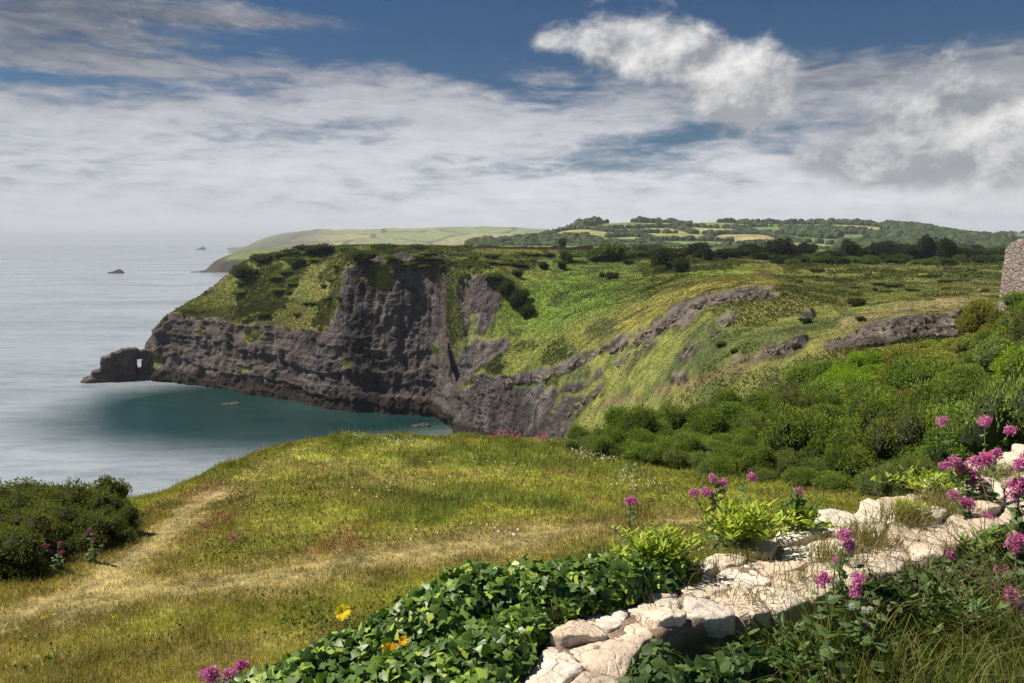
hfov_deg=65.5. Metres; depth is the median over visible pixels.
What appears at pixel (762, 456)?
thicket bush
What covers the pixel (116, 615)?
yellow wildflowers
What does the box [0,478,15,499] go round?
shrub
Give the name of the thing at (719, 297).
outcrop
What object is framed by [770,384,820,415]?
thicket bush
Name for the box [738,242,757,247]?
tree
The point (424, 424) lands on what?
sea rock
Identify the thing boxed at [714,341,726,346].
bush
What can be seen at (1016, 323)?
thicket bush
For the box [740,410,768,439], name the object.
thicket bush
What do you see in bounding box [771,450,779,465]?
thicket bush
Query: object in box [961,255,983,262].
bush
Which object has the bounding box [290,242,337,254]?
bush
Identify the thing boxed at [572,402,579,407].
outcrop
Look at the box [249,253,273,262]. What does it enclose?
bush
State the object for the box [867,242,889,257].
tree
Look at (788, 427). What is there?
thicket bush
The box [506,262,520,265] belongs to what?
scrub bush
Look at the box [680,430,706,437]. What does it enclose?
thicket bush
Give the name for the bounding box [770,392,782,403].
thicket bush
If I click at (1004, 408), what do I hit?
thicket bush
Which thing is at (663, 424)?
thicket bush
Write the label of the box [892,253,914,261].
bush
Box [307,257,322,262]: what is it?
scrub bush
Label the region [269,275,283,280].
scrub bush
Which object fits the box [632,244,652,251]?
tree
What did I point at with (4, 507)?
shrub
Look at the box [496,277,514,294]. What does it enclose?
bush
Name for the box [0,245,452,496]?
sea
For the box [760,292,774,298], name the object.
outcrop
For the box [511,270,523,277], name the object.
bush
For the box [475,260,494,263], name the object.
scrub bush
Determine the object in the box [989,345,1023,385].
thicket bush
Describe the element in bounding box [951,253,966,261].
bush
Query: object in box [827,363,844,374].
thicket bush
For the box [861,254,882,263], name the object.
bush
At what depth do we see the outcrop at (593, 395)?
142.62 m
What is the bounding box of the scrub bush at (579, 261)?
[572,259,587,262]
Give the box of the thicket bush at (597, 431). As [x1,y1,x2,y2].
[591,427,612,436]
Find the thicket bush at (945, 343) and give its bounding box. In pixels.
[932,337,958,351]
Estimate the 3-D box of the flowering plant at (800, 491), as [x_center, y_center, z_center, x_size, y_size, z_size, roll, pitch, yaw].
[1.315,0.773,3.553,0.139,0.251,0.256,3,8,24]
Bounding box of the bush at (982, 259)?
[968,255,996,264]
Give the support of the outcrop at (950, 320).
on the clifftop terrain at (385, 340)
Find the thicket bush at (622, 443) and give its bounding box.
[618,440,639,447]
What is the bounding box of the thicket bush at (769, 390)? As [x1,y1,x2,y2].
[757,387,776,396]
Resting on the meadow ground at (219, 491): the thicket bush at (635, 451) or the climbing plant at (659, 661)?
the thicket bush at (635, 451)
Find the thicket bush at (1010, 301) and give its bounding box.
[999,290,1023,312]
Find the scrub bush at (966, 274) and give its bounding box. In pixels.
[960,272,972,276]
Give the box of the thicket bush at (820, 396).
[805,389,843,406]
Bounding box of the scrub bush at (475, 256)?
[468,254,478,258]
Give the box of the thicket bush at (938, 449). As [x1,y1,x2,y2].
[919,412,979,469]
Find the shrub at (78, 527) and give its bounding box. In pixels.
[48,509,115,553]
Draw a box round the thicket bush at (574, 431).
[568,423,596,439]
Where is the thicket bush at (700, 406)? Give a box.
[684,401,710,422]
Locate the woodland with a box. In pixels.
[464,216,1017,249]
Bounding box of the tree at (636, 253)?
[625,250,649,258]
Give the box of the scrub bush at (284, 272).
[278,270,293,273]
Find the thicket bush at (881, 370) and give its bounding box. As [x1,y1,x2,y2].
[878,366,891,374]
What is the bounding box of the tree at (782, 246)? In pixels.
[765,236,795,258]
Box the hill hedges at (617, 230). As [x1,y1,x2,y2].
[521,219,888,249]
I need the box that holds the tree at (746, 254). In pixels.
[740,248,750,256]
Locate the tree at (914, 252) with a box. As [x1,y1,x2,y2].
[898,245,922,260]
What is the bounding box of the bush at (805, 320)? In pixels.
[797,318,812,323]
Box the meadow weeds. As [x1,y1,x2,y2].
[0,434,858,674]
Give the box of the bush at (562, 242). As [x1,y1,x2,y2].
[558,237,566,246]
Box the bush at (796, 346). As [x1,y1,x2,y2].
[791,343,801,349]
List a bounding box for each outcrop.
[501,378,510,388]
[506,380,512,386]
[524,374,531,384]
[534,372,543,383]
[541,371,550,380]
[552,365,560,374]
[567,358,577,370]
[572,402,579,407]
[579,356,586,365]
[589,350,598,359]
[590,391,597,398]
[598,345,606,355]
[608,345,618,354]
[621,341,627,351]
[632,336,642,345]
[641,325,655,339]
[655,322,664,333]
[662,319,671,329]
[669,309,680,322]
[675,378,682,384]
[679,309,685,315]
[688,344,695,352]
[693,298,710,308]
[709,331,716,337]
[710,295,717,300]
[714,294,727,301]
[717,321,729,327]
[728,295,740,299]
[746,293,760,301]
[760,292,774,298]
[762,346,772,354]
[767,348,773,354]
[774,344,789,354]
[788,338,798,344]
[855,323,875,334]
[857,327,885,333]
[879,321,891,328]
[890,321,899,328]
[904,319,917,331]
[915,322,925,331]
[920,316,930,323]
[940,317,956,327]
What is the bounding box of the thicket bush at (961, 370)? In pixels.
[932,362,986,385]
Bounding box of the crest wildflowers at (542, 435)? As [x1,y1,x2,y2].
[490,429,549,441]
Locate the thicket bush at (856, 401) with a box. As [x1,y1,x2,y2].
[840,384,907,418]
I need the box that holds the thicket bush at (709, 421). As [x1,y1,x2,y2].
[685,405,729,435]
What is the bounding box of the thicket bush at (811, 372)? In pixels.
[779,355,843,383]
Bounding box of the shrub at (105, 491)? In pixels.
[45,475,133,515]
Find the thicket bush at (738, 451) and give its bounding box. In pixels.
[724,445,753,459]
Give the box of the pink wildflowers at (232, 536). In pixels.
[186,464,339,544]
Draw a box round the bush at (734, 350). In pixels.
[729,348,738,352]
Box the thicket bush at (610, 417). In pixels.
[603,405,628,431]
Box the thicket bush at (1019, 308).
[1010,299,1023,314]
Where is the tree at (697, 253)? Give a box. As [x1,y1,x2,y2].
[692,248,703,258]
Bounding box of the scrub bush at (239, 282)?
[233,280,245,284]
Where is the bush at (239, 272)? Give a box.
[229,264,260,278]
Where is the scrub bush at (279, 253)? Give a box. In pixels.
[270,251,287,255]
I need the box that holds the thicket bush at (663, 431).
[652,426,671,435]
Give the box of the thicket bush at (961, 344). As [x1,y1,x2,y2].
[948,333,976,353]
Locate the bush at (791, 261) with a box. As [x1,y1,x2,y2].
[784,258,800,264]
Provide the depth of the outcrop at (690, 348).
107.27 m
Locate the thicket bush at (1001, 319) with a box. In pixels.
[994,310,1023,327]
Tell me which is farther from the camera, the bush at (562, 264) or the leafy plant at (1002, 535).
the bush at (562, 264)
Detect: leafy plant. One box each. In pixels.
[610,519,706,562]
[691,492,794,548]
[724,612,869,682]
[769,505,848,530]
[774,487,821,528]
[870,464,986,493]
[886,571,1009,643]
[890,497,933,517]
[952,522,1023,559]
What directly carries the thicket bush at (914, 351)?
on the meadow ground at (219, 491)
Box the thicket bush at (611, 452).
[602,441,627,459]
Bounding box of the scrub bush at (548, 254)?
[542,252,555,256]
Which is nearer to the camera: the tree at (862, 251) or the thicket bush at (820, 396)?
the thicket bush at (820, 396)
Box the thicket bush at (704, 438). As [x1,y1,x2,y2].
[669,431,712,442]
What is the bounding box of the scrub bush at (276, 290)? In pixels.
[269,287,286,292]
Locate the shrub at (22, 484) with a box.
[0,477,56,494]
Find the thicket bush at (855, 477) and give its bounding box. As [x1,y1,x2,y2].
[851,471,864,485]
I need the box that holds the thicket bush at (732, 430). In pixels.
[724,427,741,434]
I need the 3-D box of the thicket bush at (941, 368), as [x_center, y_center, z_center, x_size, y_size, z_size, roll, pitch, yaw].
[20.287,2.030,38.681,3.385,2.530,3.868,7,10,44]
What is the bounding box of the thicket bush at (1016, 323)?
[1001,306,1023,342]
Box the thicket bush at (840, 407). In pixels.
[833,403,847,413]
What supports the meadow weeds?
on the meadow ground at (219, 491)
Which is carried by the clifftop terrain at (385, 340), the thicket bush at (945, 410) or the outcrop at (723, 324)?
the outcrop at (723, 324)
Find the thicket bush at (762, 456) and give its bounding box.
[739,442,774,474]
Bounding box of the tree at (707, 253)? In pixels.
[701,246,713,260]
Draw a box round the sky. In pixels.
[0,0,1023,244]
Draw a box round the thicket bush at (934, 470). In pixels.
[932,460,956,476]
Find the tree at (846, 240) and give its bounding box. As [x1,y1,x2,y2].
[841,238,850,248]
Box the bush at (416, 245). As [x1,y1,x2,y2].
[407,244,425,246]
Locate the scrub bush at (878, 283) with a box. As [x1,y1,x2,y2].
[871,282,885,284]
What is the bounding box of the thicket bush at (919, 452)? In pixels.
[881,442,929,467]
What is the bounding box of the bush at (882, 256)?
[879,253,893,262]
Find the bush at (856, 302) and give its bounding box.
[845,297,867,306]
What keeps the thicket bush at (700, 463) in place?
on the meadow ground at (219, 491)
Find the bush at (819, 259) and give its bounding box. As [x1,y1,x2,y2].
[810,255,825,263]
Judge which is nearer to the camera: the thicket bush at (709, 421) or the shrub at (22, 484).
the shrub at (22, 484)
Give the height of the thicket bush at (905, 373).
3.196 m
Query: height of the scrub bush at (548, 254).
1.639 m
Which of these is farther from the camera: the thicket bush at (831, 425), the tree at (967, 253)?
the tree at (967, 253)
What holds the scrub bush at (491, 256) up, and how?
on the clifftop terrain at (385, 340)
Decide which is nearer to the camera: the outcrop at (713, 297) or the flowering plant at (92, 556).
the flowering plant at (92, 556)
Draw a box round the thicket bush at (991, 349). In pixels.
[971,335,1023,376]
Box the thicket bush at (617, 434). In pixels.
[602,427,626,444]
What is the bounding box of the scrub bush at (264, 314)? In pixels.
[256,311,270,316]
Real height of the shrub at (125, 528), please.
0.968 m
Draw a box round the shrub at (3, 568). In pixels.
[0,526,20,580]
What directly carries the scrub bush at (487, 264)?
on the clifftop terrain at (385, 340)
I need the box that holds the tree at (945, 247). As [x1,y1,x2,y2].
[935,237,958,257]
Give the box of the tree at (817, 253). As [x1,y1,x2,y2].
[812,251,832,256]
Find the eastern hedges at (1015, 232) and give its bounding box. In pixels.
[999,231,1023,237]
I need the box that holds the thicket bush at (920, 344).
[910,339,936,348]
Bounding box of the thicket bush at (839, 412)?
[833,408,848,419]
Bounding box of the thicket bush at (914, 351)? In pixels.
[894,347,937,367]
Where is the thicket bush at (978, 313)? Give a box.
[954,297,1004,335]
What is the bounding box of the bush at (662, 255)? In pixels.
[649,245,686,272]
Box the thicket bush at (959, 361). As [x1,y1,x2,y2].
[954,353,966,367]
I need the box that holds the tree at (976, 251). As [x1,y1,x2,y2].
[966,248,983,256]
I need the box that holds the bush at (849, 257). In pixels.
[846,255,860,262]
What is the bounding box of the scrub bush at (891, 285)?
[882,284,904,286]
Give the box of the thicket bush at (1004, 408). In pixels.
[950,364,1023,455]
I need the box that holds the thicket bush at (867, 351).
[861,349,876,356]
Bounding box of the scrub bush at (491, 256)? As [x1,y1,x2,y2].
[482,254,499,258]
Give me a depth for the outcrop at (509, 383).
187.44 m
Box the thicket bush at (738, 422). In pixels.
[732,411,759,429]
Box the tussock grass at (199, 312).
[153,244,1003,439]
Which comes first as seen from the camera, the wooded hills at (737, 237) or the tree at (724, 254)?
the tree at (724, 254)
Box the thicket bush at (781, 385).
[772,377,812,394]
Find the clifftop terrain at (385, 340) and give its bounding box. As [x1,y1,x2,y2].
[141,245,1002,440]
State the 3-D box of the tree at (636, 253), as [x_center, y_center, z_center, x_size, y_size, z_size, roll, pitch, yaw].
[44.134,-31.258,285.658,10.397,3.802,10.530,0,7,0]
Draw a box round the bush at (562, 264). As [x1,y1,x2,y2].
[557,260,566,268]
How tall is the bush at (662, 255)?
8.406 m
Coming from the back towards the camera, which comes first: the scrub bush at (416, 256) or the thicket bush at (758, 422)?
the scrub bush at (416, 256)
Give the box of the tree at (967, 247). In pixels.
[957,245,972,248]
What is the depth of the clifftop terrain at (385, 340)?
222.31 m
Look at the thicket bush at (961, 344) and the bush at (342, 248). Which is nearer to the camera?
the thicket bush at (961, 344)
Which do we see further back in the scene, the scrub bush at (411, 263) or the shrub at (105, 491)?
the scrub bush at (411, 263)
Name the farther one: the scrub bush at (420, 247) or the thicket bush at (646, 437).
the scrub bush at (420, 247)
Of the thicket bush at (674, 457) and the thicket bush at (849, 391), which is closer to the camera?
the thicket bush at (674, 457)
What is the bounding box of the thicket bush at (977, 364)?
[962,361,979,367]
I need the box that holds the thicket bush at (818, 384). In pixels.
[798,377,852,398]
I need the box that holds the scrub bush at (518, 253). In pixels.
[509,251,527,255]
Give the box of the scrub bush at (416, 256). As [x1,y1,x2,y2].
[409,254,429,258]
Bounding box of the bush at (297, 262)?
[285,256,308,268]
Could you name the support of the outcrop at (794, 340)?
on the clifftop terrain at (385, 340)
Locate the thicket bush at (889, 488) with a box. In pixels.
[876,453,937,496]
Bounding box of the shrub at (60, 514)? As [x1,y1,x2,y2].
[0,501,84,557]
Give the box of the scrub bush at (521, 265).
[514,263,526,267]
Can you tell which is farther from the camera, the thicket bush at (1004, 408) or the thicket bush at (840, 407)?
the thicket bush at (840, 407)
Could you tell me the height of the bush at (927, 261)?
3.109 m
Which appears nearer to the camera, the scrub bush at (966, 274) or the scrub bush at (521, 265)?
the scrub bush at (966, 274)
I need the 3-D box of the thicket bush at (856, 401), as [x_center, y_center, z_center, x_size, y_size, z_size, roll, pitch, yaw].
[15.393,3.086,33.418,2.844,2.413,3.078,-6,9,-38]
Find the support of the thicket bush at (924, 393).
on the meadow ground at (219, 491)
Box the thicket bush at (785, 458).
[773,446,807,477]
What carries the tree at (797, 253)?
on the clifftop terrain at (385, 340)
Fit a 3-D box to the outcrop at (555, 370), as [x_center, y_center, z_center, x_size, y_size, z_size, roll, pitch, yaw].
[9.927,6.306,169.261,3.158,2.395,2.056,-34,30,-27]
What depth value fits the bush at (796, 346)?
84.31 m
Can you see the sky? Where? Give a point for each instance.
(123, 122)
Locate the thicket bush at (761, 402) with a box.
[743,388,775,416]
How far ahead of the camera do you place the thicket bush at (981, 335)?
41.90 m
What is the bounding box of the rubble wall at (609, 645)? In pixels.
[522,444,1023,682]
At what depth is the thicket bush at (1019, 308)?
45.33 m
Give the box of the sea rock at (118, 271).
[108,269,124,272]
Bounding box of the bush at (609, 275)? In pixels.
[605,271,619,278]
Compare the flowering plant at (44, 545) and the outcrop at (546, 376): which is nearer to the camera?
the flowering plant at (44, 545)
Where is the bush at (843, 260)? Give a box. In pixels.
[832,255,849,264]
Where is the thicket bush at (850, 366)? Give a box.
[833,359,858,375]
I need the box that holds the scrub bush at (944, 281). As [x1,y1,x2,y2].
[936,279,953,282]
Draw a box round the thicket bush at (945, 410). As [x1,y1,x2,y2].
[919,396,997,433]
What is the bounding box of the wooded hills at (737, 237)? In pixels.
[555,222,879,246]
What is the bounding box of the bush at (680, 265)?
[671,256,691,272]
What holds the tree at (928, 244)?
on the clifftop terrain at (385, 340)
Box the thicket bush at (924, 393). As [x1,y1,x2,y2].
[904,373,978,414]
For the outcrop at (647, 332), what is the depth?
135.94 m
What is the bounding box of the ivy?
[232,549,700,682]
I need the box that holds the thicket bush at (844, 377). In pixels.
[817,367,879,385]
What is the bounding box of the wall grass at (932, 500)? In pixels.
[624,453,1023,625]
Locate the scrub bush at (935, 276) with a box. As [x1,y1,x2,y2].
[925,274,941,277]
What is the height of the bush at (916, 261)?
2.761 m
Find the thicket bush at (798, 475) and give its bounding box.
[779,465,819,486]
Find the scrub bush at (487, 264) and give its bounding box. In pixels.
[474,263,491,266]
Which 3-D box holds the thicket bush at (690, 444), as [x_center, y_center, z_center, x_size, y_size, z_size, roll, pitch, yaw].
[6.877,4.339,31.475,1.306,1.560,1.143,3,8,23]
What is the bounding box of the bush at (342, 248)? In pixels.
[336,245,358,252]
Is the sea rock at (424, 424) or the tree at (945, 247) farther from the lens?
the tree at (945, 247)
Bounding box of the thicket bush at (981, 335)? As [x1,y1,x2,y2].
[966,329,993,352]
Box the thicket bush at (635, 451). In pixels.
[621,442,652,465]
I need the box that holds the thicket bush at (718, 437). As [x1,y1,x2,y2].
[709,432,732,443]
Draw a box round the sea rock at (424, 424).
[412,422,430,426]
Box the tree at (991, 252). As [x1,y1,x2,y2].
[981,250,1004,255]
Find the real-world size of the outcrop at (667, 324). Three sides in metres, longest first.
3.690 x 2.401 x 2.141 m
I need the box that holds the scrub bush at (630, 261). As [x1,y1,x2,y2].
[622,259,634,263]
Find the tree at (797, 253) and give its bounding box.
[792,246,801,256]
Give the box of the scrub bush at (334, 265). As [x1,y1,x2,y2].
[328,264,339,268]
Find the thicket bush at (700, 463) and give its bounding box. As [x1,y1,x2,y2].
[691,455,715,474]
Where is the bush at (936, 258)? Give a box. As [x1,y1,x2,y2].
[930,256,944,260]
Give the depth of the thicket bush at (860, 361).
46.84 m
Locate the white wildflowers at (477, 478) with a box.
[262,432,667,539]
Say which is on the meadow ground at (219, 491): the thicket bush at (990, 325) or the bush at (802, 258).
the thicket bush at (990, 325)
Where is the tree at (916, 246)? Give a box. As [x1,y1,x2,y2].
[896,243,927,258]
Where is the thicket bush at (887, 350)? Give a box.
[877,342,916,356]
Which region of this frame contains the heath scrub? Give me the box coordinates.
[152,245,1007,431]
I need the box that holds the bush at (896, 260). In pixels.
[884,257,908,263]
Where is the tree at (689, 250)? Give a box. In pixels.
[683,247,693,254]
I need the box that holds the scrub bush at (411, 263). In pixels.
[399,261,417,265]
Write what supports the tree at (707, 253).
on the clifftop terrain at (385, 340)
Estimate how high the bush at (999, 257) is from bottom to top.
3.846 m
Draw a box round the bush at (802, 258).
[793,254,813,262]
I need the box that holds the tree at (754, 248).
[749,244,763,254]
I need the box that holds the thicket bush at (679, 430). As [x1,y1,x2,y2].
[674,427,688,434]
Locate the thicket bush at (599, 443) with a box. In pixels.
[587,434,614,456]
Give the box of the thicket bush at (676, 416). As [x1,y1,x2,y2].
[657,400,688,430]
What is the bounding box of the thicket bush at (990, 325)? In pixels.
[980,319,997,329]
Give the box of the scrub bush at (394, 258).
[384,257,400,259]
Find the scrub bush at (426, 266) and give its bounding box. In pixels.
[417,264,434,268]
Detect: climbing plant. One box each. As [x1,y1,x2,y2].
[618,638,865,682]
[857,540,1023,651]
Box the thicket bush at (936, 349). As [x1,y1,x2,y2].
[926,347,956,354]
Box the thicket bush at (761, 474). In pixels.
[747,465,780,482]
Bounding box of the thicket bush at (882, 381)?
[876,375,886,385]
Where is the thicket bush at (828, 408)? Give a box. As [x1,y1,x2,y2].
[790,400,838,420]
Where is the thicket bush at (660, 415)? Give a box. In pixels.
[649,407,673,430]
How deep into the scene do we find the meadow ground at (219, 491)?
19.04 m
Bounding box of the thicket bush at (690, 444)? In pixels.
[670,433,701,452]
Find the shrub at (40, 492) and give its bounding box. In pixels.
[0,482,61,511]
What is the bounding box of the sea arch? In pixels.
[80,347,152,382]
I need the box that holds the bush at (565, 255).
[559,249,573,263]
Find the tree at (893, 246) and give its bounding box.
[871,239,897,255]
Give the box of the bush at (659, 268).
[652,264,667,271]
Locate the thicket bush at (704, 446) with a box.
[699,439,710,452]
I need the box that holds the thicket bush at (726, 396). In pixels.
[705,386,741,409]
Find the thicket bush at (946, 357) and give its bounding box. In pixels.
[911,349,960,369]
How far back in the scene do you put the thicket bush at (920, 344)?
48.97 m
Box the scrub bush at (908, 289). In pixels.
[903,288,918,290]
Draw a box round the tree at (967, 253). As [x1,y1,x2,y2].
[956,247,972,256]
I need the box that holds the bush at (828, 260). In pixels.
[822,255,837,263]
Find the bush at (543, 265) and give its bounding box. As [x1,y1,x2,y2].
[537,261,549,268]
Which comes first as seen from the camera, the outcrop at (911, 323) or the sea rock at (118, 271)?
the outcrop at (911, 323)
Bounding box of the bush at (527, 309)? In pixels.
[519,301,535,317]
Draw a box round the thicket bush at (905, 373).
[879,352,947,392]
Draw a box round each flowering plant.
[39,543,54,566]
[49,541,64,569]
[83,527,103,563]
[197,658,249,682]
[622,495,661,556]
[688,471,757,552]
[776,570,897,682]
[792,487,805,525]
[809,527,885,620]
[831,602,890,669]
[935,414,1017,476]
[937,447,1005,509]
[944,530,1023,636]
[946,489,1016,529]
[963,585,1023,674]
[1005,450,1023,535]
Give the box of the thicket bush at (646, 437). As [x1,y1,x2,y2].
[638,431,657,445]
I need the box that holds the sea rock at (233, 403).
[221,402,240,404]
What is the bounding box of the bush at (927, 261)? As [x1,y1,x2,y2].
[919,258,938,265]
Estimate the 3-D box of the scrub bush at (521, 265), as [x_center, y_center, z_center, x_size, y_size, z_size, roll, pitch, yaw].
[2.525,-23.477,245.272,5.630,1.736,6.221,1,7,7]
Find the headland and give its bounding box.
[202,244,463,272]
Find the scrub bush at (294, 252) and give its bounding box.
[285,251,299,253]
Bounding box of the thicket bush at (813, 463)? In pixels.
[796,455,839,472]
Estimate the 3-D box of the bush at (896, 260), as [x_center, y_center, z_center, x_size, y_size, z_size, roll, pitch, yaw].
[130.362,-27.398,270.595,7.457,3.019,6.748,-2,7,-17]
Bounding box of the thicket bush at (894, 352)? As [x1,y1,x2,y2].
[881,347,912,365]
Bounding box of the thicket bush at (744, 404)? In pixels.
[739,398,747,409]
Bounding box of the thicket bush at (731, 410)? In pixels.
[717,401,763,425]
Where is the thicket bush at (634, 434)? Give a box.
[620,424,652,445]
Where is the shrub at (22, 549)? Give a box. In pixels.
[0,507,64,582]
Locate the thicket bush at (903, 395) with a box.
[894,385,915,406]
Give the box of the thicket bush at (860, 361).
[844,350,884,367]
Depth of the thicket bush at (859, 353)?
49.78 m
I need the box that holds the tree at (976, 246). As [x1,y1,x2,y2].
[958,243,983,248]
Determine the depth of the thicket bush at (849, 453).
27.43 m
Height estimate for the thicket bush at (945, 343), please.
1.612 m
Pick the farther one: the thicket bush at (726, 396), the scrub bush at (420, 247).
the scrub bush at (420, 247)
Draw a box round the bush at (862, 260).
[850,257,874,263]
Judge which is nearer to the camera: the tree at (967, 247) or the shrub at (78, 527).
the shrub at (78, 527)
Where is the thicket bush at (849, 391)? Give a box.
[839,379,897,406]
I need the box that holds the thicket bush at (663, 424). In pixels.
[657,419,668,429]
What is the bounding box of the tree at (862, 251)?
[839,247,869,257]
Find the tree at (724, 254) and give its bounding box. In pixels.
[713,249,733,259]
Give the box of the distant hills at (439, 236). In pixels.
[228,226,544,252]
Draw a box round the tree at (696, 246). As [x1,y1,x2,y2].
[688,242,711,250]
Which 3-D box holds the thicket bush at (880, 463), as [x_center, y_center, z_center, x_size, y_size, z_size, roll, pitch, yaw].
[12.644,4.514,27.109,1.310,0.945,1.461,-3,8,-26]
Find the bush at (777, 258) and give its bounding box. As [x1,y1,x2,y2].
[767,253,790,263]
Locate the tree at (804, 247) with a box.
[797,242,818,253]
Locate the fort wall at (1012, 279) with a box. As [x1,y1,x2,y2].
[998,236,1023,312]
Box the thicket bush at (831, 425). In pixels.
[800,408,852,441]
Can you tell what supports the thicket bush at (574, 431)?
on the meadow ground at (219, 491)
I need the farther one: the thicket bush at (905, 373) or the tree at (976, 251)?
the tree at (976, 251)
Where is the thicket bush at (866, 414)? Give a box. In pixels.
[842,393,903,440]
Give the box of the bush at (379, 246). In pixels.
[368,243,399,249]
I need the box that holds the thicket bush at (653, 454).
[639,442,666,467]
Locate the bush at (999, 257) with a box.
[989,253,1004,262]
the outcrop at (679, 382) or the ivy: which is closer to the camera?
the ivy
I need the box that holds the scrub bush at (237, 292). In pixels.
[230,290,245,294]
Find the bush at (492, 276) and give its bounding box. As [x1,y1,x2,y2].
[481,272,503,281]
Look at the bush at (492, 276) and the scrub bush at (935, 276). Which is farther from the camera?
the bush at (492, 276)
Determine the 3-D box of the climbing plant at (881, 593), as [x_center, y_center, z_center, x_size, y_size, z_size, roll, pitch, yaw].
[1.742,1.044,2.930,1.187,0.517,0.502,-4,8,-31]
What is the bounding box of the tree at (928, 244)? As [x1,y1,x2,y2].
[917,233,937,258]
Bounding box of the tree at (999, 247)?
[985,245,1005,254]
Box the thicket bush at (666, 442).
[645,435,683,449]
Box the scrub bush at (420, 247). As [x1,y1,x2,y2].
[410,245,429,249]
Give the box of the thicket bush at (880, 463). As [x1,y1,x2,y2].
[868,459,887,471]
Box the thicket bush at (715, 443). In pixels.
[701,438,728,448]
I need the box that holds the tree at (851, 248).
[837,241,859,255]
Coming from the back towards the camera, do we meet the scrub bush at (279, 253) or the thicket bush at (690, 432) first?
the scrub bush at (279, 253)
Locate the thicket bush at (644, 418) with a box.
[610,403,660,434]
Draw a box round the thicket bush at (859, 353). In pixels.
[844,350,863,365]
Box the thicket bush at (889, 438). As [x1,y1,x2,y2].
[864,400,940,461]
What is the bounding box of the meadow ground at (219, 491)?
[0,437,870,682]
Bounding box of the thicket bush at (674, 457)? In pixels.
[661,445,689,469]
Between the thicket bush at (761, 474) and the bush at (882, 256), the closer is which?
the thicket bush at (761, 474)
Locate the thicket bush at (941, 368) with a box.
[911,355,951,372]
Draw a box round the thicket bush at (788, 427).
[757,400,828,461]
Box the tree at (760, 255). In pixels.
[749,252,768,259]
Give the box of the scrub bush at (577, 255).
[571,253,583,256]
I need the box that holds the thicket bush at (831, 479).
[810,470,856,491]
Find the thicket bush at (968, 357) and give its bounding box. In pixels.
[962,348,981,364]
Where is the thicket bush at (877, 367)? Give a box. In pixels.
[859,362,889,373]
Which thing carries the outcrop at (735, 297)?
on the clifftop terrain at (385, 340)
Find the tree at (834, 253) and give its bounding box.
[825,250,840,256]
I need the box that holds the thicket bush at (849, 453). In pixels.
[820,424,878,477]
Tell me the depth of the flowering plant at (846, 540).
2.71 m
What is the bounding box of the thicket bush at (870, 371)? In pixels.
[857,368,877,375]
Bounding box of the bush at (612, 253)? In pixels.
[583,243,629,261]
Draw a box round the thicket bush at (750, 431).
[729,422,760,445]
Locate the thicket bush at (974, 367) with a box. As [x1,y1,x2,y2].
[949,364,988,375]
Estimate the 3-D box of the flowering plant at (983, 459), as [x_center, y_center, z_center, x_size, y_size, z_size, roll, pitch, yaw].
[2.188,0.742,3.699,0.310,0.455,0.359,0,7,0]
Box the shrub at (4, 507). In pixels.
[0,487,64,517]
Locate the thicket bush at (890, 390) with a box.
[854,384,897,397]
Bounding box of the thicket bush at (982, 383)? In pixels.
[965,373,1003,398]
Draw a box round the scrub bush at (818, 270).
[808,268,824,272]
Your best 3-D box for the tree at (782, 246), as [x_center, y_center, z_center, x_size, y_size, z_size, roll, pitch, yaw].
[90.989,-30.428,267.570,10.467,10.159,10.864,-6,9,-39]
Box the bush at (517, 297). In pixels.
[507,287,530,307]
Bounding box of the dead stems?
[531,480,1023,646]
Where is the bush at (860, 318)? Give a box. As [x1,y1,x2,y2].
[855,316,866,320]
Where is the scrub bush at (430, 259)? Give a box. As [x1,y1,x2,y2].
[422,257,435,261]
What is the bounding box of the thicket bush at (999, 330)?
[988,322,1012,341]
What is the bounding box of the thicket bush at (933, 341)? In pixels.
[924,339,939,344]
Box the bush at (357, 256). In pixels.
[349,250,379,262]
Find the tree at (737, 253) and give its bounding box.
[727,248,748,257]
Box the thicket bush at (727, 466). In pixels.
[707,453,744,476]
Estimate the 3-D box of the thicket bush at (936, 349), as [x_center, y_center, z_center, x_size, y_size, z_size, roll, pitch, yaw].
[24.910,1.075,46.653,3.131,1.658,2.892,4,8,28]
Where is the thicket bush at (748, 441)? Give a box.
[736,435,758,447]
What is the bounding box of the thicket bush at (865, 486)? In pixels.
[854,464,886,496]
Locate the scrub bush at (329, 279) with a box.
[324,277,333,282]
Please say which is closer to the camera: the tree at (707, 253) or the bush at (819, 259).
the bush at (819, 259)
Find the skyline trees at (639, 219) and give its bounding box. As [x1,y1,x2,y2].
[603,216,879,224]
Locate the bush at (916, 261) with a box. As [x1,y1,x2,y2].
[909,258,923,264]
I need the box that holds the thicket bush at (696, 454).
[686,449,719,468]
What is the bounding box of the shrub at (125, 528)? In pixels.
[87,502,142,543]
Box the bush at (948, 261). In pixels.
[939,257,958,265]
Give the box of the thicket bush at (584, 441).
[563,433,594,453]
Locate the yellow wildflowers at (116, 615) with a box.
[38,585,206,621]
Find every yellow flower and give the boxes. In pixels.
[334,605,351,627]
[382,642,397,653]
[398,635,408,650]
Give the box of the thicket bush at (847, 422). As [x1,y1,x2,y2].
[842,412,855,427]

